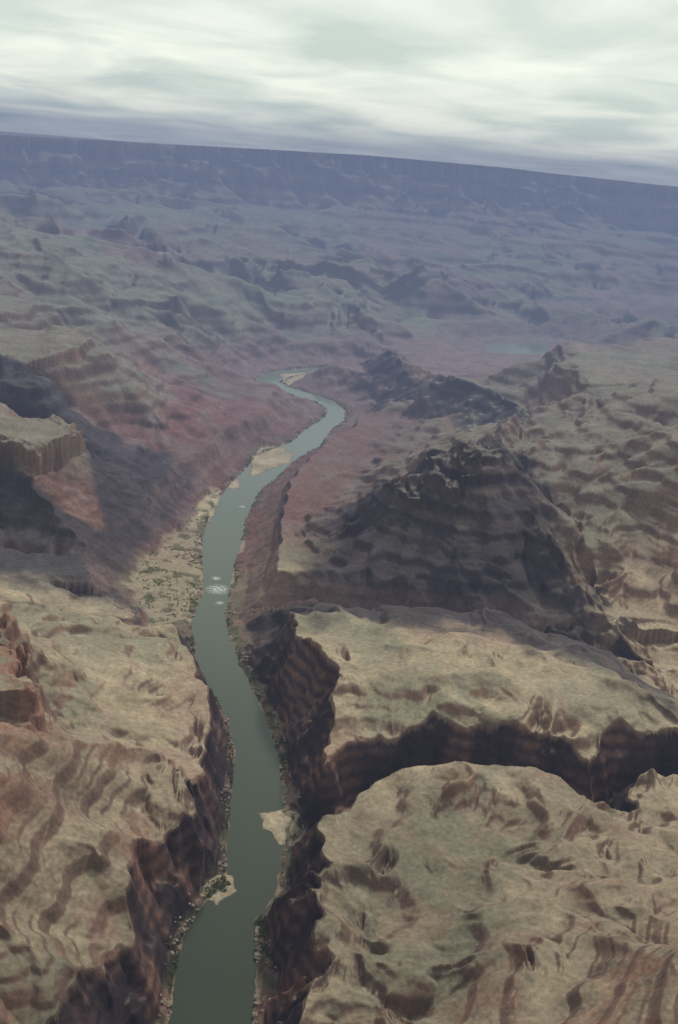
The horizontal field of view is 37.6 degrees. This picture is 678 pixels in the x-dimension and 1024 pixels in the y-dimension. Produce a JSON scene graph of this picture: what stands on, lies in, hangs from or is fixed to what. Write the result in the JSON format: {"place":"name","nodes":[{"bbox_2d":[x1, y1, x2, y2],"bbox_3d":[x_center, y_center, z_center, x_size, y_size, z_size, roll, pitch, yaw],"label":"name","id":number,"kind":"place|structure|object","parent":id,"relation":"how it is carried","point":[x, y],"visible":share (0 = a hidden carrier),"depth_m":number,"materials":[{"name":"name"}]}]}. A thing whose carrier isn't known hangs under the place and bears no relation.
{"place":"outdoors","nodes":[
{"label":"outdoors","id":0,"kind":"place"},
{"bbox_2d":[0,131,677,1023],"bbox_3d":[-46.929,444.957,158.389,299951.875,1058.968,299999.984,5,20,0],"label":"canyon terrain","id":1,"kind":"structure","parent":0,"point":[452,595],"depth_m":2316.87,"materials":[{"name":"brown stone"}]},
{"bbox_2d":[137,365,351,993],"bbox_3d":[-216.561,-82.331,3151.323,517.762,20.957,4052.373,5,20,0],"label":"riverside shrubs","id":2,"kind":"object","parent":1,"relation":"on","point":[221,885],"visible":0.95,"depth_m":1719.46,"materials":[{"name":"green plant"}]},
{"bbox_2d":[158,365,353,1023],"bbox_3d":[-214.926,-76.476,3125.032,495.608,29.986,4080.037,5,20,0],"label":"boulders","id":3,"kind":"object","parent":1,"relation":"on","point":[257,954],"visible":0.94,"depth_m":1604.79,"materials":[{"name":"stone"}]},
{"bbox_2d":[0,0,677,185],"label":"sky","id":4,"kind":"structure","parent":0,"point":[585,88],"materials":[{"name":"grey"}]},
{"bbox_2d":[168,341,548,1023],"bbox_3d":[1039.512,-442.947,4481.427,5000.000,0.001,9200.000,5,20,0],"label":"river water","id":5,"kind":"structure","parent":0,"point":[216,973],"depth_m":1664.81,"materials":[{"name":"green liquid"}]}
]}

